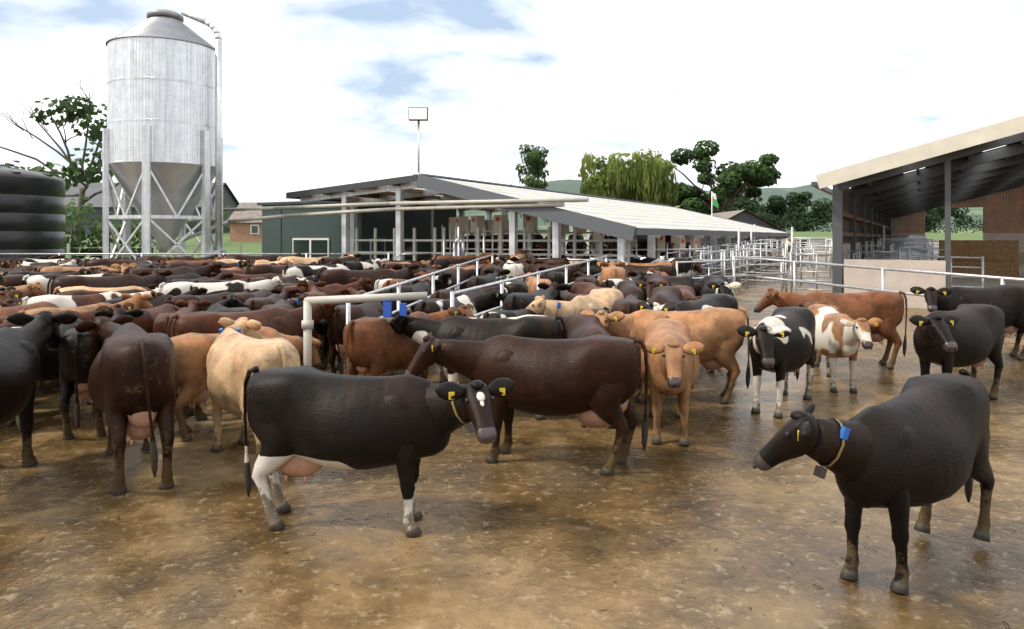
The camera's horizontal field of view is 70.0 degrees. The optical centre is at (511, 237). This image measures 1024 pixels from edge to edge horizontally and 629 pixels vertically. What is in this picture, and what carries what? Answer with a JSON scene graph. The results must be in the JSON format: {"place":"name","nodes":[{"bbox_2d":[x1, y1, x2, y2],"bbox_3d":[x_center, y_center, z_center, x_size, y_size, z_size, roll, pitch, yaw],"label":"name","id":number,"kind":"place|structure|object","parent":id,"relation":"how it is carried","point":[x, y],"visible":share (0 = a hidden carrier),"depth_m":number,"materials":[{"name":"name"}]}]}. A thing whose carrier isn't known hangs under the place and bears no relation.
{"place":"outdoors","nodes":[
{"label":"outdoors","id":0,"kind":"place"},
{"bbox_2d":[0,179,1023,628],"bbox_3d":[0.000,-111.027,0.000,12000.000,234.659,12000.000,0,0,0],"label":"ground","id":1,"kind":"structure","parent":0,"point":[546,523],"depth_m":5.89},
{"bbox_2d":[0,282,46,298],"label":"cow","id":2,"kind":"object","parent":1,"relation":"on","point":[29,290],"visible":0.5,"depth_m":14.27},
{"bbox_2d":[0,301,60,380],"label":"cow","id":3,"kind":"object","parent":1,"relation":"on","point":[6,311],"visible":0.08,"depth_m":10.80},
{"bbox_2d":[0,165,64,257],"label":"water tank","id":4,"kind":"object","parent":1,"relation":"on","point":[32,211],"visible":0.76,"depth_m":25.86,"materials":[{"name":"plastic"}]},
{"bbox_2d":[0,311,77,467],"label":"cow","id":5,"kind":"object","parent":1,"relation":"on","point":[21,348],"visible":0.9,"depth_m":7.29},
{"bbox_2d":[4,319,90,431],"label":"cow","id":6,"kind":"object","parent":1,"relation":"on","point":[49,367],"visible":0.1,"depth_m":8.94},
{"bbox_2d":[0,267,100,286],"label":"cow","id":7,"kind":"object","parent":1,"relation":"on","point":[13,280],"visible":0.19,"depth_m":14.78},
{"bbox_2d":[19,259,83,265],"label":"cow","id":8,"kind":"object","parent":1,"relation":"on","point":[76,262],"visible":0.18,"depth_m":20.52},
{"bbox_2d":[2,269,107,275],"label":"cow","id":9,"kind":"object","parent":1,"relation":"on","point":[39,273],"visible":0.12,"depth_m":17.25},
{"bbox_2d":[0,74,118,245],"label":"tree","id":10,"kind":"object","parent":1,"relation":"on","point":[76,175],"visible":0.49,"depth_m":57.14,"materials":[{"name":"green plant"}]},
{"bbox_2d":[0,302,133,393],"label":"cow","id":11,"kind":"object","parent":1,"relation":"on","point":[90,315],"visible":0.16,"depth_m":10.63},
{"bbox_2d":[21,273,116,296],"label":"cow","id":12,"kind":"object","parent":1,"relation":"on","point":[43,279],"visible":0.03,"depth_m":14.57},
{"bbox_2d":[18,293,153,392],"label":"cow","id":13,"kind":"object","parent":1,"relation":"on","point":[139,300],"visible":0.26,"depth_m":11.32},
{"bbox_2d":[37,263,137,272],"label":"cow","id":14,"kind":"object","parent":1,"relation":"on","point":[120,268],"visible":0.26,"depth_m":18.64},
{"bbox_2d":[21,287,164,307],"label":"cow","id":15,"kind":"object","parent":1,"relation":"on","point":[61,301],"visible":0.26,"depth_m":11.94},
{"bbox_2d":[53,286,146,293],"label":"cow","id":16,"kind":"object","parent":1,"relation":"on","point":[97,289],"visible":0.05,"depth_m":13.79},
{"bbox_2d":[58,308,143,439],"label":"cow","id":17,"kind":"object","parent":1,"relation":"on","point":[78,352],"visible":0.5,"depth_m":8.16},
{"bbox_2d":[47,270,172,294],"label":"cow","id":18,"kind":"object","parent":1,"relation":"on","point":[142,280],"visible":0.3,"depth_m":14.65},
{"bbox_2d":[53,283,166,295],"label":"cow","id":19,"kind":"object","parent":1,"relation":"on","point":[87,292],"visible":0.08,"depth_m":13.22},
{"bbox_2d":[65,196,157,259],"bbox_3d":[-20.086,-0.059,35.979,5.317,3.984,2.042,0,0,0],"label":"bush","id":20,"kind":"object","parent":1,"relation":"on","point":[92,248],"visible":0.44,"depth_m":35.62,"materials":[{"name":"green plant"}]},
{"bbox_2d":[74,314,179,495],"bbox_3d":[-3.953,1.626,7.551,0.812,1.466,2.692,0,0,-37],"label":"cow","id":21,"kind":"object","parent":1,"relation":"on","point":[133,381],"visible":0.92,"depth_m":6.61},
{"bbox_2d":[84,257,179,265],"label":"cow","id":22,"kind":"object","parent":1,"relation":"on","point":[105,261],"visible":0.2,"depth_m":20.39},
{"bbox_2d":[99,287,207,306],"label":"cow","id":23,"kind":"object","parent":1,"relation":"on","point":[156,301],"visible":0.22,"depth_m":12.77},
{"bbox_2d":[111,299,197,332],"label":"cow","id":24,"kind":"object","parent":1,"relation":"on","point":[145,321],"visible":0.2,"depth_m":11.11},
{"bbox_2d":[101,9,225,258],"bbox_3d":[-12.151,-2.890,27.000,5.160,10.980,4.057,0,0,0],"label":"feed silo","id":25,"kind":"object","parent":1,"relation":"on","point":[162,151],"visible":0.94,"depth_m":25.67,"materials":[{"name":"silver metal"}]},
{"bbox_2d":[140,273,200,284],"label":"cow","id":26,"kind":"object","parent":1,"relation":"on","point":[161,278],"visible":0.09,"depth_m":16.23},
{"bbox_2d":[123,262,221,276],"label":"cow","id":27,"kind":"object","parent":1,"relation":"on","point":[206,269],"visible":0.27,"depth_m":17.15},
{"bbox_2d":[119,205,230,232],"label":"hedge","id":28,"kind":"object","parent":1,"relation":"on","point":[211,223],"visible":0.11,"depth_m":92.10,"materials":[{"name":"green plant"}]},
{"bbox_2d":[136,254,217,260],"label":"cow","id":29,"kind":"object","parent":1,"relation":"on","point":[156,257],"visible":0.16,"depth_m":21.89},
{"bbox_2d":[153,300,210,333],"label":"cow","id":30,"kind":"object","parent":1,"relation":"on","point":[161,322],"visible":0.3,"depth_m":11.01},
{"bbox_2d":[165,272,233,282],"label":"cow","id":31,"kind":"object","parent":1,"relation":"on","point":[221,276],"visible":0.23,"depth_m":16.56},
{"bbox_2d":[162,259,254,268],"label":"cow","id":32,"kind":"object","parent":1,"relation":"on","point":[240,264],"visible":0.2,"depth_m":19.54},
{"bbox_2d":[165,288,259,310],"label":"cow","id":33,"kind":"object","parent":1,"relation":"on","point":[214,298],"visible":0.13,"depth_m":12.95},
{"bbox_2d":[158,276,282,295],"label":"cow","id":34,"kind":"object","parent":1,"relation":"on","point":[182,287],"visible":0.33,"depth_m":13.95},
{"bbox_2d":[206,295,250,311],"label":"cow","id":35,"kind":"object","parent":1,"relation":"on","point":[231,303],"visible":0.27,"depth_m":11.64},
{"bbox_2d":[170,326,320,441],"bbox_3d":[-3.260,1.678,9.000,0.670,1.205,2.198,1,2,37],"label":"cow","id":36,"kind":"object","parent":1,"relation":"on","point":[191,350],"visible":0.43,"depth_m":8.24},
{"bbox_2d":[228,289,272,303],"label":"cow","id":37,"kind":"object","parent":1,"relation":"on","point":[242,297],"visible":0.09,"depth_m":13.04},
{"bbox_2d":[167,304,335,420],"bbox_3d":[-3.363,1.575,9.869,0.753,1.361,2.535,2,2,42],"label":"cow","id":38,"kind":"object","parent":1,"relation":"on","point":[282,320],"visible":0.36,"depth_m":9.54},
{"bbox_2d":[206,317,299,484],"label":"cow","id":39,"kind":"object","parent":1,"relation":"on","point":[239,347],"visible":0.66,"depth_m":7.19},
{"bbox_2d":[214,258,294,264],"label":"cow","id":40,"kind":"object","parent":1,"relation":"on","point":[289,261],"visible":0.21,"depth_m":20.89},
{"bbox_2d":[222,253,301,261],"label":"cow","id":41,"kind":"object","parent":1,"relation":"on","point":[271,258],"visible":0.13,"depth_m":22.44},
{"bbox_2d":[244,288,300,310],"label":"cow","id":42,"kind":"object","parent":1,"relation":"on","point":[252,304],"visible":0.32,"depth_m":12.76},
{"bbox_2d":[245,274,319,282],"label":"cow","id":43,"kind":"object","parent":1,"relation":"on","point":[284,279],"visible":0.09,"depth_m":16.05},
{"bbox_2d":[261,293,308,309],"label":"cow","id":44,"kind":"object","parent":1,"relation":"on","point":[292,303],"visible":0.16,"depth_m":12.16},
{"bbox_2d":[245,262,333,274],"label":"cow","id":45,"kind":"object","parent":1,"relation":"on","point":[261,269],"visible":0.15,"depth_m":18.00},
{"bbox_2d":[296,281,326,361],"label":"cow","id":46,"kind":"object","parent":1,"relation":"on","point":[313,290],"visible":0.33,"depth_m":13.49},
{"bbox_2d":[277,254,353,263],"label":"cow","id":47,"kind":"object","parent":1,"relation":"on","point":[303,260],"visible":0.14,"depth_m":21.64},
{"bbox_2d":[282,264,350,276],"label":"cow","id":48,"kind":"object","parent":1,"relation":"on","point":[302,270],"visible":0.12,"depth_m":17.45},
{"bbox_2d":[278,277,373,297],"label":"cow","id":49,"kind":"object","parent":1,"relation":"on","point":[336,288],"visible":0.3,"depth_m":14.80},
{"bbox_2d":[317,253,361,264],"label":"cow","id":50,"kind":"object","parent":1,"relation":"on","point":[326,260],"visible":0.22,"depth_m":20.96},
{"bbox_2d":[297,292,396,369],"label":"cow","id":51,"kind":"object","parent":1,"relation":"on","point":[321,327],"visible":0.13,"depth_m":12.08},
{"bbox_2d":[257,201,455,261],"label":"dairy building","id":52,"kind":"structure","parent":1,"relation":"on","point":[314,234],"depth_m":31.69,"materials":[{"name":"green metal"}]},
{"bbox_2d":[327,291,387,373],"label":"cow","id":53,"kind":"object","parent":1,"relation":"on","point":[336,322],"visible":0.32,"depth_m":10.67},
{"bbox_2d":[341,259,388,269],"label":"cow","id":54,"kind":"object","parent":1,"relation":"on","point":[363,265],"visible":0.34,"depth_m":19.89},
{"bbox_2d":[317,264,419,292],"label":"cow","id":55,"kind":"object","parent":1,"relation":"on","point":[338,276],"visible":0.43,"depth_m":16.09},
{"bbox_2d":[243,365,514,537],"bbox_3d":[-1.097,1.723,5.913,2.308,1.318,0.758,0,0,19],"label":"cow","id":56,"kind":"object","parent":1,"relation":"on","point":[304,422],"visible":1,"depth_m":5.76},
{"bbox_2d":[382,271,435,293],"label":"cow","id":57,"kind":"object","parent":1,"relation":"on","point":[396,281],"visible":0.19,"depth_m":14.89},
{"bbox_2d":[343,304,475,378],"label":"cow","id":58,"kind":"object","parent":1,"relation":"on","point":[375,346],"visible":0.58,"depth_m":9.25},
{"bbox_2d":[383,279,440,312],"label":"cow","id":59,"kind":"object","parent":1,"relation":"on","point":[425,285],"visible":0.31,"depth_m":13.96},
{"bbox_2d":[374,272,451,293],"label":"cow","id":60,"kind":"object","parent":1,"relation":"on","point":[442,277],"visible":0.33,"depth_m":16.74},
{"bbox_2d":[65,182,784,250],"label":"farm buildings","id":61,"kind":"structure","parent":1,"relation":"on","point":[248,231],"depth_m":98.00,"materials":[{"name":"brick"}]},
{"bbox_2d":[171,107,711,245],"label":"feed pipes","id":62,"kind":"object","parent":1,"relation":"on","point":[418,114],"visible":0.95,"depth_m":24.27,"materials":[{"name":"white metal"}]},
{"bbox_2d":[423,265,483,290],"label":"cow","id":63,"kind":"object","parent":1,"relation":"on","point":[467,274],"visible":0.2,"depth_m":17.91},
{"bbox_2d":[429,257,483,269],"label":"cow","id":64,"kind":"object","parent":1,"relation":"on","point":[444,263],"visible":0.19,"depth_m":20.92},
{"bbox_2d":[414,288,508,382],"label":"cow","id":65,"kind":"object","parent":1,"relation":"on","point":[486,301],"visible":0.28,"depth_m":11.80},
{"bbox_2d":[433,252,495,260],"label":"cow","id":66,"kind":"object","parent":1,"relation":"on","point":[448,257],"visible":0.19,"depth_m":22.39},
{"bbox_2d":[430,283,510,298],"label":"cow","id":67,"kind":"object","parent":1,"relation":"on","point":[442,294],"visible":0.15,"depth_m":12.96},
{"bbox_2d":[390,310,565,420],"bbox_3d":[-0.530,1.613,9.377,2.452,1.316,0.728,0,2,8],"label":"cow","id":68,"kind":"object","parent":1,"relation":"on","point":[416,329],"visible":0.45,"depth_m":9.18},
{"bbox_2d":[467,269,510,288],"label":"cow","id":69,"kind":"object","parent":1,"relation":"on","point":[490,276],"visible":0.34,"depth_m":14.97},
{"bbox_2d":[480,309,541,317],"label":"cow","id":70,"kind":"object","parent":1,"relation":"on","point":[496,313],"visible":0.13,"depth_m":10.44},
{"bbox_2d":[496,256,525,281],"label":"cow","id":71,"kind":"object","parent":1,"relation":"on","point":[515,269],"visible":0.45,"depth_m":18.03},
{"bbox_2d":[0,224,1023,372],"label":"yard rails","id":72,"kind":"object","parent":1,"relation":"on","point":[721,260],"visible":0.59,"depth_m":22.15,"materials":[{"name":"grey metal"}]},
{"bbox_2d":[496,276,527,309],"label":"cow","id":73,"kind":"object","parent":1,"relation":"on","point":[514,286],"visible":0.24,"depth_m":14.22},
{"bbox_2d":[405,332,647,475],"bbox_3d":[0.135,1.659,7.541,2.498,1.364,0.754,0,0,11],"label":"cow","id":74,"kind":"object","parent":1,"relation":"on","point":[592,381],"visible":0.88,"depth_m":7.23},
{"bbox_2d":[510,144,548,235],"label":"tree","id":75,"kind":"object","parent":1,"relation":"on","point":[534,161],"visible":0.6,"depth_m":61.60,"materials":[{"name":"green plant"}]},
{"bbox_2d":[350,214,712,279],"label":"milking stalls","id":76,"kind":"object","parent":1,"relation":"on","point":[461,226],"visible":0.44,"depth_m":24.94,"materials":[{"name":"beige"}]},
{"bbox_2d":[503,234,543,258],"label":"cow","id":77,"kind":"object","parent":76,"relation":"on","point":[535,237],"visible":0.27,"depth_m":25.39},
{"bbox_2d":[566,234,586,260],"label":"cow","id":78,"kind":"object","parent":76,"relation":"on","point":[579,245],"visible":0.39,"depth_m":24.64},
{"bbox_2d":[589,235,616,258],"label":"cow","id":79,"kind":"object","parent":76,"relation":"on","point":[608,245],"visible":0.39,"depth_m":24.55},
{"bbox_2d":[496,255,569,273],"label":"cow","id":80,"kind":"object","parent":1,"relation":"on","point":[554,261],"visible":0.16,"depth_m":20.49},
{"bbox_2d":[518,272,551,292],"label":"cow","id":81,"kind":"object","parent":1,"relation":"on","point":[531,282],"visible":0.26,"depth_m":15.54},
{"bbox_2d":[503,282,569,309],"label":"cow","id":82,"kind":"object","parent":1,"relation":"on","point":[520,301],"visible":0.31,"depth_m":11.79},
{"bbox_2d":[286,173,789,274],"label":"milking parlour building","id":83,"kind":"structure","parent":1,"relation":"on","point":[622,220],"depth_m":26.06,"materials":[{"name":"grey metal"}]},
{"bbox_2d":[538,266,564,284],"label":"cow","id":84,"kind":"object","parent":1,"relation":"on","point":[558,278],"visible":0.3,"depth_m":17.21},
{"bbox_2d":[525,259,581,292],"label":"cow","id":85,"kind":"object","parent":1,"relation":"on","point":[534,265],"visible":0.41,"depth_m":19.15},
{"bbox_2d":[525,286,623,316],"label":"cow","id":86,"kind":"object","parent":1,"relation":"on","point":[601,298],"visible":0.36,"depth_m":11.25},
{"bbox_2d":[552,307,610,338],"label":"cow","id":87,"kind":"object","parent":1,"relation":"on","point":[568,318],"visible":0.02,"depth_m":10.39},
{"bbox_2d":[568,271,599,286],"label":"cow","id":88,"kind":"object","parent":1,"relation":"on","point":[579,276],"visible":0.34,"depth_m":16.19},
{"bbox_2d":[571,281,608,294],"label":"cow","id":89,"kind":"object","parent":1,"relation":"on","point":[577,287],"visible":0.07,"depth_m":14.82},
{"bbox_2d":[567,314,640,427],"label":"cow","id":90,"kind":"object","parent":1,"relation":"on","point":[581,326],"visible":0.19,"depth_m":9.30},
{"bbox_2d":[598,261,626,284],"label":"cow","id":91,"kind":"object","parent":1,"relation":"on","point":[612,270],"visible":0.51,"depth_m":16.71},
{"bbox_2d":[611,294,641,387],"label":"cow","id":92,"kind":"object","parent":1,"relation":"on","point":[627,305],"visible":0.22,"depth_m":10.77},
{"bbox_2d":[600,271,652,287],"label":"cow","id":93,"kind":"object","parent":1,"relation":"on","point":[610,282],"visible":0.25,"depth_m":15.80},
{"bbox_2d":[578,148,678,231],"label":"willow","id":94,"kind":"object","parent":1,"relation":"on","point":[640,178],"visible":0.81,"depth_m":63.35,"materials":[{"name":"green plant"}]},
{"bbox_2d":[617,279,645,300],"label":"cow","id":95,"kind":"object","parent":1,"relation":"on","point":[627,287],"visible":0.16,"depth_m":14.10},
{"bbox_2d":[623,265,676,275],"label":"cow","id":96,"kind":"object","parent":1,"relation":"on","point":[669,270],"visible":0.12,"depth_m":19.54},
{"bbox_2d":[635,273,670,300],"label":"cow","id":97,"kind":"object","parent":1,"relation":"on","point":[650,283],"visible":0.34,"depth_m":14.26},
{"bbox_2d":[626,256,692,277],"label":"cow","id":98,"kind":"object","parent":1,"relation":"on","point":[685,269],"visible":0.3,"depth_m":21.01},
{"bbox_2d":[646,284,682,304],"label":"cow","id":99,"kind":"object","parent":1,"relation":"on","point":[662,295],"visible":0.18,"depth_m":12.49},
{"bbox_2d":[580,307,749,404],"bbox_3d":[2.070,1.599,9.974,2.304,1.313,0.759,0,0,-10],"label":"cow","id":100,"kind":"object","parent":1,"relation":"on","point":[713,331],"visible":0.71,"depth_m":9.80},
{"bbox_2d":[643,273,701,296],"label":"cow","id":101,"kind":"object","parent":1,"relation":"on","point":[696,285],"visible":0.13,"depth_m":16.10},
{"bbox_2d":[641,315,704,445],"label":"cow","id":102,"kind":"object","parent":1,"relation":"on","point":[674,351],"visible":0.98,"depth_m":8.04},
{"bbox_2d":[636,292,737,387],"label":"cow","id":103,"kind":"object","parent":1,"relation":"on","point":[727,300],"visible":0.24,"depth_m":11.00},
{"bbox_2d":[674,283,700,300],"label":"cow","id":104,"kind":"object","parent":1,"relation":"on","point":[688,293],"visible":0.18,"depth_m":13.55},
{"bbox_2d":[700,273,740,296],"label":"cow","id":105,"kind":"object","parent":1,"relation":"on","point":[713,283],"visible":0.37,"depth_m":14.33},
{"bbox_2d":[660,139,781,214],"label":"tree","id":106,"kind":"object","parent":1,"relation":"on","point":[751,176],"visible":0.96,"depth_m":69.37,"materials":[{"name":"green plant"}]},
{"bbox_2d":[712,189,771,220],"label":"tree","id":107,"kind":"object","parent":1,"relation":"on","point":[745,205],"visible":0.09,"depth_m":125.15,"materials":[{"name":"green plant"}]},
{"bbox_2d":[731,194,782,225],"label":"tree","id":108,"kind":"object","parent":1,"relation":"on","point":[764,207],"visible":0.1,"depth_m":133.06,"materials":[{"name":"green plant"}]},
{"bbox_2d":[737,304,815,418],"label":"cow","id":109,"kind":"object","parent":1,"relation":"on","point":[782,343],"visible":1,"depth_m":9.25},
{"bbox_2d":[758,195,831,229],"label":"tree","id":110,"kind":"object","parent":1,"relation":"on","point":[776,206],"visible":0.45,"depth_m":132.30,"materials":[{"name":"green plant"}]},
{"bbox_2d":[780,191,831,231],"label":"tree","id":111,"kind":"object","parent":1,"relation":"on","point":[824,208],"visible":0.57,"depth_m":131.88,"materials":[{"name":"green plant"}]},
{"bbox_2d":[754,287,906,369],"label":"cow","id":112,"kind":"object","parent":1,"relation":"on","point":[887,307],"visible":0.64,"depth_m":12.10},
{"bbox_2d":[806,302,882,392],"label":"cow","id":113,"kind":"object","parent":1,"relation":"on","point":[838,334],"visible":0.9,"depth_m":10.45},
{"bbox_2d":[761,210,982,232],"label":"hedge","id":114,"kind":"object","parent":1,"relation":"on","point":[802,226],"visible":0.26,"depth_m":122.56,"materials":[{"name":"green plant"}]},
{"bbox_2d":[752,369,994,594],"bbox_3d":[2.688,1.719,5.182,2.301,1.332,0.779,-5,4,-35],"label":"cow","id":115,"kind":"object","parent":1,"relation":"on","point":[922,441],"visible":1,"depth_m":4.89},
{"bbox_2d":[811,115,1023,308],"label":"cattle shed","id":116,"kind":"structure","parent":1,"relation":"on","point":[898,194],"depth_m":24.97,"materials":[{"name":"grey metal"}]},
{"bbox_2d":[925,208,941,225],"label":"tree","id":117,"kind":"object","parent":1,"relation":"on","point":[933,214],"visible":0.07,"depth_m":118.32,"materials":[{"name":"green plant"}]},
{"bbox_2d":[925,208,972,232],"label":"tree","id":118,"kind":"object","parent":1,"relation":"on","point":[956,214],"visible":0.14,"depth_m":136.86,"materials":[{"name":"green plant"}]},
{"bbox_2d":[909,302,1004,399],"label":"cow","id":119,"kind":"object","parent":1,"relation":"on","point":[968,335],"visible":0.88,"depth_m":9.60},
{"bbox_2d":[910,285,1023,360],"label":"cow","id":120,"kind":"object","parent":1,"relation":"on","point":[1008,300],"visible":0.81,"depth_m":12.73},
{"bbox_2d":[0,0,1023,202],"label":"sky","id":121,"kind":"structure","parent":0,"point":[316,93],"materials":[{"name":"white"}]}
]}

